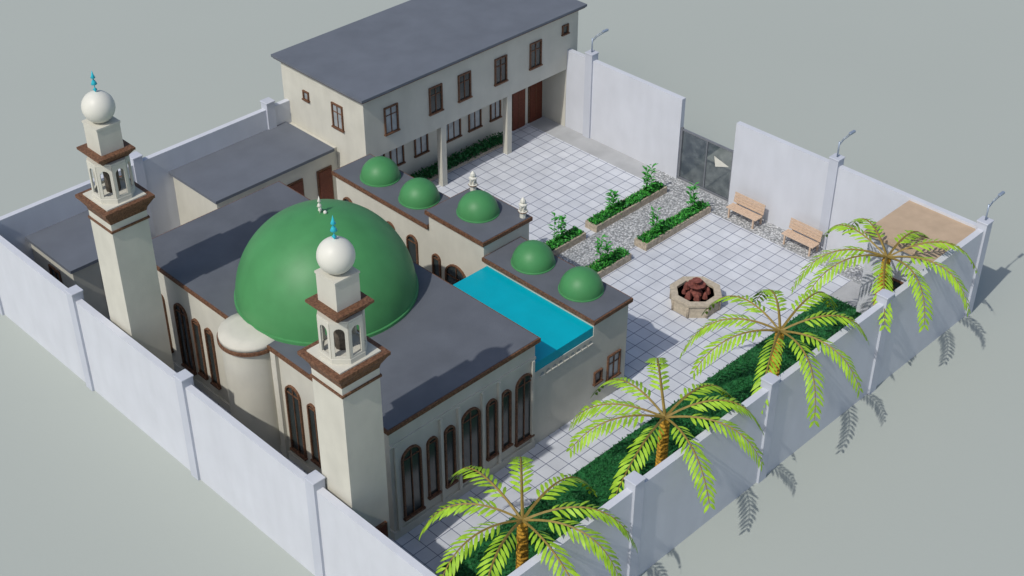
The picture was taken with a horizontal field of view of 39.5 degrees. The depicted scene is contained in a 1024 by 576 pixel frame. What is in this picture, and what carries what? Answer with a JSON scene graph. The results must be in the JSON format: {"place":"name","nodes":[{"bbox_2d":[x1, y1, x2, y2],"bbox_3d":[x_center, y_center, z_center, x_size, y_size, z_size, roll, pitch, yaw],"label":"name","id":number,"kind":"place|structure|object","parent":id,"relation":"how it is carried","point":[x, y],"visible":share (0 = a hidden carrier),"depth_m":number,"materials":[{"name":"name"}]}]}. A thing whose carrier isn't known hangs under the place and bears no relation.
{"place":"outdoors","nodes":[
{"label":"outdoors","id":0,"kind":"place"},
{"bbox_2d":[107,116,860,575],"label":"yard floor","id":1,"kind":"structure","parent":0,"point":[633,166],"depth_m":59.72,"materials":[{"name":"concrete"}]},
{"bbox_2d":[31,244,109,317],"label":"walls","id":2,"kind":"structure","parent":1,"relation":"on","point":[88,280],"depth_m":49.33,"materials":[{"name":"beige paint"}]},
{"bbox_2d":[48,264,59,273],"bbox_3d":[-15.879,-0.664,49.423,0.082,0.060,0.720,-30,45,-35],"label":"window frame","id":3,"kind":"object","parent":2,"relation":"attached to","point":[53,268],"visible":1,"depth_m":49.39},
{"bbox_2d":[51,269,59,280],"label":"window glass","id":4,"kind":"object","parent":2,"relation":"attached to","point":[53,273],"visible":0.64,"depth_m":49.62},
{"bbox_2d":[25,210,98,273],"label":"roof slab","id":5,"kind":"structure","parent":2,"relation":"on","point":[68,245],"depth_m":49.52,"materials":[{"name":"concrete"}]},
{"bbox_2d":[66,292,94,390],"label":"pillar","id":6,"kind":"structure","parent":1,"relation":"on","point":[72,300],"depth_m":45.84,"materials":[{"name":"paint"}]},
{"bbox_2d":[75,70,173,369],"bbox_3d":[-11.671,-1.117,42.984,1.660,12.060,1.660,-30,45,-35],"label":"minaret","id":7,"kind":"object","parent":1,"relation":"on","point":[114,203],"visible":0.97,"depth_m":42.06,"materials":[{"name":"cream plaster"},{"name":"brown stone"}]},
{"bbox_2d":[130,157,155,237],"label":"pillar","id":8,"kind":"structure","parent":1,"relation":"on","point":[139,171],"depth_m":52.27,"materials":[{"name":"paint"}]},
{"bbox_2d":[174,377,200,480],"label":"pillar","id":9,"kind":"structure","parent":1,"relation":"on","point":[186,423],"depth_m":42.37,"materials":[{"name":"paint"}]},
{"bbox_2d":[173,122,337,224],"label":"walls","id":10,"kind":"structure","parent":1,"relation":"on","point":[192,204],"depth_m":53.87,"materials":[{"name":"beige paint"}]},
{"bbox_2d":[169,122,334,203],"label":"roof slab","id":11,"kind":"structure","parent":10,"relation":"on","point":[232,170],"depth_m":53.71,"materials":[{"name":"concrete"}]},
{"bbox_2d":[287,178,304,195],"bbox_3d":[-8.245,-3.223,54.664,0.720,2.000,0.070,-30,45,-35],"label":"door frame","id":12,"kind":"object","parent":10,"relation":"attached to","point":[293,183],"visible":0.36,"depth_m":54.15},
{"bbox_2d":[290,181,303,195],"bbox_3d":[-8.214,-3.176,54.658,0.580,1.930,0.040,-30,45,-35],"label":"door","id":13,"kind":"structure","parent":12,"relation":"in","point":[298,187],"depth_m":54.25,"materials":[{"name":"brown wood"}]},
{"bbox_2d":[316,165,333,198],"bbox_3d":[-7.254,-3.793,55.471,0.720,2.000,0.070,-30,45,-35],"label":"door frame","id":14,"kind":"object","parent":10,"relation":"attached to","point":[317,174],"visible":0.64,"depth_m":55.06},
{"bbox_2d":[319,168,332,198],"bbox_3d":[-7.222,-3.746,55.466,0.580,1.930,0.040,-30,45,-35],"label":"door","id":15,"kind":"structure","parent":14,"relation":"in","point":[325,182],"depth_m":55.25,"materials":[{"name":"brown wood"}]},
{"bbox_2d":[261,102,276,129],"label":"pillar","id":16,"kind":"structure","parent":1,"relation":"on","point":[271,115],"depth_m":55.52,"materials":[{"name":"paint"}]},
{"bbox_2d":[305,479,325,575],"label":"pillar","id":17,"kind":"structure","parent":1,"relation":"on","point":[314,520],"depth_m":38.79,"materials":[{"name":"paint"}]},
{"bbox_2d":[297,215,390,539],"bbox_3d":[-4.223,3.216,36.897,1.660,12.060,1.660,-30,45,-35],"label":"minaret","id":18,"kind":"object","parent":1,"relation":"on","point":[344,358],"visible":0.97,"depth_m":35.91,"materials":[{"name":"cream plaster"},{"name":"wood"},{"name":"brown stone"}]},
{"bbox_2d":[379,525,386,536],"bbox_3d":[-3.677,7.486,39.417,0.600,2.180,0.070,-30,45,-35],"label":"door","id":19,"kind":"structure","parent":18,"relation":"in","point":[383,530],"depth_m":38.95,"materials":[{"name":"brown wood"}]},
{"bbox_2d":[152,154,632,540],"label":"mosque","id":20,"kind":"structure","parent":1,"relation":"on","point":[495,331],"depth_m":43.49,"materials":[{"name":"beige paint"}]},
{"bbox_2d":[596,372,599,381],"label":"window glass","id":21,"kind":"structure","parent":20,"relation":"in","point":[598,374],"depth_m":45.90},
{"bbox_2d":[606,358,609,380],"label":"window frame","id":22,"kind":"structure","parent":20,"relation":"in","point":[608,360],"depth_m":46.08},
{"bbox_2d":[609,353,618,377],"bbox_3d":[3.280,2.498,46.285,0.480,0.880,0.032,-30,45,-35],"label":"window glass","id":23,"kind":"structure","parent":20,"relation":"in","point":[617,355],"depth_m":46.32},
{"bbox_2d":[607,349,621,358],"bbox_3d":[3.299,2.116,45.993,0.620,0.060,0.082,-30,45,-35],"label":"window frame","id":24,"kind":"structure","parent":20,"relation":"in","point":[618,350],"depth_m":45.95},
{"bbox_2d":[618,351,620,372],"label":"window frame","id":25,"kind":"structure","parent":20,"relation":"in","point":[619,360],"depth_m":46.41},
{"bbox_2d":[292,85,542,175],"bbox_3d":[-3.595,-7.312,59.807,11.644,2.740,3.597,-30,45,-35],"label":"storey","id":26,"kind":"object","parent":1,"relation":"on","point":[412,164],"visible":0.21,"depth_m":58.98,"materials":[{"name":"beige paint"}]},
{"bbox_2d":[391,146,402,164],"bbox_3d":[-4.612,-5.409,56.808,0.580,1.080,0.032,-30,45,-35],"label":"window glass","id":27,"kind":"object","parent":26,"relation":"attached to","point":[400,158],"visible":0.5,"depth_m":56.90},
{"bbox_2d":[402,145,404,161],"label":"window frame","id":28,"kind":"object","parent":26,"relation":"attached to","point":[403,156],"visible":0.64,"depth_m":57.06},
{"bbox_2d":[414,139,416,156],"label":"window frame","id":29,"kind":"object","parent":26,"relation":"attached to","point":[415,152],"visible":0.64,"depth_m":57.44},
{"bbox_2d":[416,135,426,154],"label":"window glass","id":30,"kind":"object","parent":26,"relation":"attached to","point":[418,146],"visible":0.64,"depth_m":57.65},
{"bbox_2d":[414,150,429,157],"bbox_3d":[-3.665,-5.449,57.871,0.780,0.060,0.110,-30,45,-35],"label":"window sill","id":31,"kind":"structure","parent":26,"relation":"attached to","point":[422,153],"depth_m":57.84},
{"bbox_2d":[426,134,428,150],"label":"window frame","id":32,"kind":"object","parent":26,"relation":"attached to","point":[427,143],"visible":0.64,"depth_m":57.82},
{"bbox_2d":[281,11,577,157],"bbox_3d":[-3.115,-9.226,57.866,11.650,2.630,4.950,-30,45,-35],"label":"storey","id":33,"kind":"object","parent":26,"relation":"on","point":[363,134],"visible":0.54,"depth_m":55.39,"materials":[{"name":"beige paint"}]},
{"bbox_2d":[331,104,334,125],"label":"window frame","id":34,"kind":"object","parent":33,"relation":"attached to","point":[332,113],"visible":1,"depth_m":54.09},
{"bbox_2d":[333,105,341,128],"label":"window glass","id":35,"kind":"object","parent":33,"relation":"attached to","point":[335,117],"visible":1,"depth_m":53.99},
{"bbox_2d":[331,125,344,132],"bbox_3d":[-6.612,-6.064,54.233,0.110,0.060,0.700,-30,45,-35],"label":"window sill","id":36,"kind":"structure","parent":33,"relation":"attached to","point":[337,128],"depth_m":54.19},
{"bbox_2d":[340,108,343,130],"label":"window frame","id":37,"kind":"object","parent":33,"relation":"attached to","point":[342,120],"visible":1,"depth_m":53.76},
{"bbox_2d":[384,110,386,134],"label":"window frame","id":38,"kind":"object","parent":33,"relation":"attached to","point":[385,125],"visible":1,"depth_m":53.63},
{"bbox_2d":[383,102,397,109],"bbox_3d":[-4.556,-6.827,53.483,0.680,0.060,0.082,-30,45,-35],"label":"window frame","id":39,"kind":"object","parent":33,"relation":"attached to","point":[390,106],"visible":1,"depth_m":53.45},
{"bbox_2d":[390,108,392,131],"bbox_3d":[-4.558,-6.375,53.805,0.040,1.050,0.040,-30,45,-35],"label":"window mullion","id":40,"kind":"structure","parent":33,"relation":"attached to","point":[391,119],"depth_m":53.79},
{"bbox_2d":[386,105,396,132],"bbox_3d":[-4.575,-6.385,53.819,0.540,1.030,0.032,-30,45,-35],"label":"window glass","id":41,"kind":"object","parent":33,"relation":"attached to","point":[394,120],"visible":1,"depth_m":53.84,"materials":[{"name":"glass"}]},
{"bbox_2d":[384,128,400,136],"bbox_3d":[-4.548,-5.916,54.117,0.740,0.060,0.110,-30,45,-35],"label":"window sill","id":42,"kind":"structure","parent":33,"relation":"attached to","point":[394,131],"depth_m":54.07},
{"bbox_2d":[396,105,398,128],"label":"window frame","id":43,"kind":"object","parent":33,"relation":"attached to","point":[397,112],"visible":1,"depth_m":53.94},
{"bbox_2d":[271,0,586,103],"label":"roof slab","id":44,"kind":"structure","parent":33,"relation":"on","point":[368,58],"depth_m":56.12,"materials":[{"name":"concrete"}]},
{"bbox_2d":[279,8,583,103],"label":"roof fascia","id":45,"kind":"structure","parent":44,"relation":"attached to","point":[444,68],"depth_m":54.65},
{"bbox_2d":[428,90,430,114],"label":"window frame","id":46,"kind":"object","parent":33,"relation":"attached to","point":[429,102],"visible":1,"depth_m":54.90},
{"bbox_2d":[428,83,442,89],"bbox_3d":[-2.948,-7.752,54.793,0.680,0.060,0.082,-30,45,-35],"label":"window frame","id":47,"kind":"object","parent":33,"relation":"attached to","point":[435,86],"visible":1,"depth_m":54.76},
{"bbox_2d":[435,88,436,111],"bbox_3d":[-2.950,-7.300,55.114,0.040,1.050,0.040,-30,45,-35],"label":"window mullion","id":48,"kind":"structure","parent":33,"relation":"attached to","point":[435,100],"depth_m":55.17},
{"bbox_2d":[431,86,440,112],"bbox_3d":[-2.967,-7.309,55.128,0.540,1.030,0.032,-30,45,-35],"label":"window glass","id":49,"kind":"object","parent":33,"relation":"attached to","point":[438,99],"visible":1,"depth_m":55.14,"materials":[{"name":"glass"}]},
{"bbox_2d":[429,108,443,116],"bbox_3d":[-2.941,-6.841,55.427,0.740,0.060,0.110,-30,45,-35],"label":"window sill","id":50,"kind":"structure","parent":33,"relation":"attached to","point":[435,112],"depth_m":55.39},
{"bbox_2d":[440,85,442,108],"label":"window frame","id":51,"kind":"object","parent":33,"relation":"attached to","point":[441,86],"visible":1,"depth_m":55.25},
{"bbox_2d":[458,77,459,100],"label":"window frame","id":52,"kind":"object","parent":33,"relation":"attached to","point":[458,88],"visible":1,"depth_m":55.78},
{"bbox_2d":[458,70,470,76],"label":"window frame","id":53,"kind":"object","parent":33,"relation":"attached to","point":[465,73],"visible":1,"depth_m":55.64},
{"bbox_2d":[460,73,469,99],"bbox_3d":[-1.883,-7.933,56.011,0.540,1.030,0.032,-30,45,-35],"label":"window glass","id":54,"kind":"object","parent":33,"relation":"attached to","point":[467,93],"visible":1,"depth_m":56.03,"materials":[{"name":"glass"}]},
{"bbox_2d":[458,96,472,102],"bbox_3d":[-1.857,-7.464,56.309,0.740,0.060,0.110,-30,45,-35],"label":"window sill","id":55,"kind":"structure","parent":33,"relation":"attached to","point":[465,99],"depth_m":56.28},
{"bbox_2d":[469,72,471,95],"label":"window frame","id":56,"kind":"object","parent":33,"relation":"attached to","point":[470,88],"visible":1,"depth_m":56.20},
{"bbox_2d":[494,61,496,84],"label":"window frame","id":57,"kind":"object","parent":33,"relation":"attached to","point":[495,79],"visible":1,"depth_m":57.01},
{"bbox_2d":[496,57,504,82],"bbox_3d":[-0.467,-8.747,57.164,0.540,1.030,0.032,-30,45,-35],"label":"window glass","id":58,"kind":"object","parent":33,"relation":"attached to","point":[502,70],"visible":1,"depth_m":57.15,"materials":[{"name":"glass"}]},
{"bbox_2d":[494,54,507,60],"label":"window frame","id":59,"kind":"object","parent":33,"relation":"attached to","point":[501,57],"visible":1,"depth_m":56.78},
{"bbox_2d":[494,79,508,86],"bbox_3d":[-0.441,-8.278,57.462,0.740,0.060,0.110,-30,45,-35],"label":"window sill","id":60,"kind":"structure","parent":33,"relation":"attached to","point":[502,82],"depth_m":57.42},
{"bbox_2d":[505,56,506,79],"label":"window frame","id":61,"kind":"object","parent":33,"relation":"attached to","point":[506,68],"visible":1,"depth_m":57.31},
{"bbox_2d":[529,45,531,68],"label":"window frame","id":62,"kind":"object","parent":33,"relation":"attached to","point":[530,53],"visible":1,"depth_m":58.08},
{"bbox_2d":[531,42,539,67],"bbox_3d":[0.949,-9.562,58.317,0.540,1.030,0.032,-30,45,-35],"label":"window glass","id":63,"kind":"object","parent":33,"relation":"attached to","point":[537,56],"visible":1,"depth_m":58.35,"materials":[{"name":"glass"}]},
{"bbox_2d":[529,64,542,70],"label":"window sill","id":64,"kind":"structure","parent":33,"relation":"attached to","point":[534,67],"depth_m":58.58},
{"bbox_2d":[540,41,541,63],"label":"window frame","id":65,"kind":"object","parent":33,"relation":"attached to","point":[541,52],"visible":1,"depth_m":58.46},
{"bbox_2d":[446,119,458,140],"bbox_3d":[-2.523,-6.610,58.509,0.930,1.080,0.032,-30,45,-35],"label":"window glass","id":66,"kind":"object","parent":26,"relation":"attached to","point":[456,125],"visible":0.43,"depth_m":58.65,"materials":[{"name":"glass"}]},
{"bbox_2d":[446,134,461,143],"bbox_3d":[-2.496,-6.121,58.822,1.130,0.060,0.110,-30,45,-35],"label":"window sill","id":67,"kind":"structure","parent":26,"relation":"attached to","point":[456,137],"depth_m":58.85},
{"bbox_2d":[459,118,460,134],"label":"window frame","id":68,"kind":"object","parent":26,"relation":"attached to","point":[460,126],"visible":0.64,"depth_m":58.85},
{"bbox_2d":[468,114,469,130],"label":"window frame","id":69,"kind":"object","parent":26,"relation":"attached to","point":[469,122],"visible":0.64,"depth_m":59.16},
{"bbox_2d":[470,110,479,129],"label":"window glass","id":70,"kind":"object","parent":26,"relation":"attached to","point":[477,115],"visible":0.64,"depth_m":59.38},
{"bbox_2d":[468,125,482,132],"bbox_3d":[-1.540,-6.671,59.601,0.780,0.060,0.110,-30,45,-35],"label":"window sill","id":71,"kind":"structure","parent":26,"relation":"attached to","point":[477,127],"depth_m":59.56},
{"bbox_2d":[480,109,481,125],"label":"window frame","id":72,"kind":"object","parent":26,"relation":"attached to","point":[480,117],"visible":0.64,"depth_m":59.53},
{"bbox_2d":[490,104,491,120],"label":"window frame","id":73,"kind":"object","parent":26,"relation":"attached to","point":[490,112],"visible":0.64,"depth_m":59.87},
{"bbox_2d":[492,101,498,118],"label":"window glass","id":74,"kind":"object","parent":26,"relation":"attached to","point":[493,109],"visible":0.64,"depth_m":60.08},
{"bbox_2d":[499,100,500,115],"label":"window frame","id":75,"kind":"object","parent":26,"relation":"attached to","point":[499,107],"visible":0.64,"depth_m":60.20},
{"bbox_2d":[528,80,542,122],"bbox_3d":[0.995,-8.272,61.599,0.840,2.250,0.070,-30,45,-35],"label":"door frame","id":76,"kind":"object","parent":26,"relation":"attached to","point":[529,103],"visible":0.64,"depth_m":61.49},
{"bbox_2d":[530,81,541,122],"bbox_3d":[1.027,-8.221,61.596,0.720,2.170,0.040,-30,45,-35],"label":"door","id":77,"kind":"structure","parent":76,"relation":"in","point":[535,106],"depth_m":61.70,"materials":[{"name":"brown wood"}]},
{"bbox_2d":[0,49,993,575],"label":"perimeter wall","id":78,"kind":"structure","parent":1,"relation":"on","point":[252,477],"depth_m":45.25,"materials":[{"name":"paint"}]},
{"bbox_2d":[591,29,608,51],"bbox_3d":[3.626,-10.236,58.888,0.982,0.740,0.110,-30,45,-35],"label":"street lamp","id":79,"kind":"object","parent":78,"relation":"on","point":[604,31],"visible":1,"depth_m":58.72,"materials":[{"name":"metal"}]},
{"bbox_2d":[836,130,855,156],"bbox_3d":[12.169,-5.267,51.906,0.982,0.740,0.110,-30,45,-35],"label":"street lamp","id":80,"kind":"object","parent":78,"relation":"on","point":[850,133],"visible":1,"depth_m":51.73,"materials":[{"name":"metal"}]},
{"bbox_2d":[985,191,1004,219],"bbox_3d":[16.412,-2.799,48.439,0.982,0.740,0.110,-30,45,-35],"label":"street lamp","id":81,"kind":"object","parent":78,"relation":"on","point":[1000,194],"visible":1,"depth_m":48.27,"materials":[{"name":"metal"}]},
{"bbox_2d":[419,457,637,575],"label":"palm tree","id":82,"kind":"object","parent":1,"relation":"on","point":[522,524],"visible":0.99,"depth_m":36.89,"materials":[{"name":"green plant"}]},
{"bbox_2d":[583,54,597,137],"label":"pillar","id":83,"kind":"structure","parent":1,"relation":"on","point":[589,60],"depth_m":59.78,"materials":[{"name":"paint"}]},
{"bbox_2d":[624,480,644,575],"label":"pillar","id":84,"kind":"structure","parent":1,"relation":"on","point":[636,522],"depth_m":38.75,"materials":[{"name":"paint"}]},
{"bbox_2d":[443,296,860,575],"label":"hedge bed","id":85,"kind":"object","parent":1,"relation":"on","point":[735,378],"visible":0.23,"depth_m":44.74,"materials":[{"name":"green plant"}]},
{"bbox_2d":[566,357,763,512],"bbox_3d":[4.374,4.920,41.358,5.795,4.151,5.569,-30,45,-35],"label":"palm tree","id":86,"kind":"object","parent":85,"relation":"in","point":[664,422],"visible":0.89,"depth_m":39.91,"materials":[{"name":"green plant"}]},
{"bbox_2d":[680,289,868,427],"bbox_3d":[8.252,2.558,44.541,5.804,4.336,5.814,-30,45,-35],"label":"palm tree","id":87,"kind":"object","parent":85,"relation":"in","point":[775,357],"visible":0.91,"depth_m":43.03,"materials":[{"name":"green plant"}]},
{"bbox_2d":[677,127,733,201],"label":"entrance gate","id":88,"kind":"structure","parent":1,"relation":"on","point":[705,163],"depth_m":56.81,"materials":[{"name":"grey metal"}]},
{"bbox_2d":[643,170,863,284],"bbox_3d":[9.681,-2.327,55.166,1.040,0.001,11.300,-30,45,-35],"label":"gravel strip","id":89,"kind":"object","parent":1,"relation":"on","point":[764,229],"visible":0.6,"depth_m":55.25,"materials":[{"name":"gravel"}]},
{"bbox_2d":[726,192,765,228],"bbox_3d":[9.068,-2.994,55.327,0.600,0.924,1.440,-30,45,-35],"label":"park bench","id":90,"kind":"object","parent":89,"relation":"on","point":[747,213],"visible":1,"depth_m":55.28,"materials":[{"name":"brown wood"}]},
{"bbox_2d":[781,217,822,256],"bbox_3d":[10.939,-1.906,53.798,0.600,0.924,1.440,-30,45,-35],"label":"park bench","id":91,"kind":"object","parent":89,"relation":"on","point":[801,228],"visible":0.99,"depth_m":53.74,"materials":[{"name":"brown wood"}]},
{"bbox_2d":[756,380,779,483],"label":"pillar","id":92,"kind":"structure","parent":1,"relation":"on","point":[769,422],"depth_m":42.29,"materials":[{"name":"paint"}]},
{"bbox_2d":[867,295,893,394],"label":"pillar","id":93,"kind":"structure","parent":1,"relation":"on","point":[877,357],"depth_m":45.98,"materials":[{"name":"paint"}]},
{"bbox_2d":[791,218,979,331],"bbox_3d":[12.509,0.382,47.694,5.652,4.257,5.568,19,39,24],"label":"palm tree","id":94,"kind":"object","parent":1,"relation":"on","point":[884,272],"visible":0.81,"depth_m":46.18,"materials":[{"name":"green plant"}]},
{"bbox_2d":[856,237,927,313],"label":"walls","id":95,"kind":"structure","parent":1,"relation":"on","point":[865,298],"depth_m":48.98,"materials":[{"name":"paint"}]},
{"bbox_2d":[886,280,901,290],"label":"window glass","id":96,"kind":"object","parent":95,"relation":"attached to","point":[896,284],"visible":0.29,"depth_m":48.74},
{"bbox_2d":[888,276,903,283],"bbox_3d":[13.040,-0.309,48.667,0.082,0.060,0.820,-30,45,-35],"label":"window frame","id":97,"kind":"object","parent":95,"relation":"attached to","point":[896,280],"visible":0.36,"depth_m":48.57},
{"bbox_2d":[864,200,974,262],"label":"roof","id":98,"kind":"structure","parent":95,"relation":"on","point":[914,216],"depth_m":48.70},
{"bbox_2d":[0,0,1023,575],"bbox_3d":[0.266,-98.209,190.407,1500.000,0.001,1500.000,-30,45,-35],"label":"ground","id":99,"kind":"structure","parent":0,"point":[914,466],"depth_m":57.54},
{"bbox_2d":[0,298,4,314],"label":"pillar","id":100,"kind":"structure","parent":99,"relation":"on","point":[1,310],"depth_m":50.31,"materials":[{"name":"paint"}]},
{"bbox_2d":[542,69,566,125],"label":"end wall","id":101,"kind":"structure","parent":99,"relation":"on","point":[554,97],"depth_m":61.48,"materials":[{"name":"beige paint"}]},
{"bbox_2d":[819,159,843,249],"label":"pillar","id":102,"kind":"structure","parent":99,"relation":"on","point":[830,187],"depth_m":52.73,"materials":[{"name":"paint"}]},
{"bbox_2d":[964,222,992,316],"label":"pillar","id":103,"kind":"structure","parent":99,"relation":"on","point":[980,258],"depth_m":49.20,"materials":[{"name":"paint"}]},
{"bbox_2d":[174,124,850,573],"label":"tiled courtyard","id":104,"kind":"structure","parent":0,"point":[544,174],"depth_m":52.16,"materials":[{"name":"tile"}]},
{"bbox_2d":[344,150,359,164],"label":"end wall","id":105,"kind":"structure","parent":104,"relation":"on","point":[349,157],"depth_m":54.58,"materials":[{"name":"beige paint"}]},
{"bbox_2d":[437,125,447,186],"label":"column","id":106,"kind":"structure","parent":104,"relation":"on","point":[442,156],"depth_m":56.90,"materials":[{"name":"beige paint"}]},
{"bbox_2d":[410,131,502,180],"bbox_3d":[-2.216,-5.358,58.933,5.417,0.567,0.734,-30,45,-35],"label":"veranda hedge","id":107,"kind":"object","parent":104,"relation":"on","point":[470,153],"visible":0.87,"depth_m":59.13,"materials":[{"name":"plant"}]},
{"bbox_2d":[503,95,511,154],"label":"column","id":108,"kind":"structure","parent":104,"relation":"on","point":[507,125],"depth_m":59.03,"materials":[{"name":"beige paint"}]},
{"bbox_2d":[544,212,585,255],"bbox_3d":[1.571,-2.057,53.438,2.860,1.553,0.740,-30,45,-35],"label":"planter","id":109,"kind":"object","parent":104,"relation":"on","point":[563,241],"visible":0.66,"depth_m":53.73,"materials":[{"name":"stone"}]},
{"bbox_2d":[585,234,631,277],"bbox_3d":[3.397,-1.285,52.369,2.497,1.536,0.757,-30,45,-35],"label":"planter","id":110,"kind":"object","parent":104,"relation":"on","point":[605,264],"visible":0.79,"depth_m":52.53,"materials":[{"name":"stone"}]},
{"bbox_2d":[585,163,666,232],"bbox_3d":[4.512,-3.723,55.821,4.255,1.524,0.798,-30,45,-35],"label":"planter","id":111,"kind":"object","parent":104,"relation":"on","point":[610,214],"visible":1,"depth_m":55.88,"materials":[{"name":"stone"}]},
{"bbox_2d":[634,182,710,250],"bbox_3d":[6.265,-2.962,54.668,3.957,1.623,0.722,-30,45,-35],"label":"planter","id":112,"kind":"object","parent":104,"relation":"on","point":[659,232],"visible":1,"depth_m":54.78,"materials":[{"name":"stone"}]},
{"bbox_2d":[669,276,721,318],"bbox_3d":[6.549,0.150,50.757,1.792,1.070,1.792,-30,45,-35],"label":"octagonal fountain","id":113,"kind":"object","parent":104,"relation":"on","point":[693,296],"visible":0.96,"depth_m":50.48,"materials":[{"name":"stone"}]},
{"bbox_2d":[512,89,524,130],"bbox_3d":[0.284,-7.793,60.990,0.720,2.170,0.040,-30,45,-35],"label":"door","id":114,"kind":"structure","parent":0,"point":[518,116],"depth_m":61.08,"materials":[{"name":"brown wood"}]},
{"bbox_2d":[557,192,691,266],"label":"gravel path","id":115,"kind":"structure","parent":0,"point":[623,232],"depth_m":54.99,"materials":[{"name":"gravel"}]}
]}

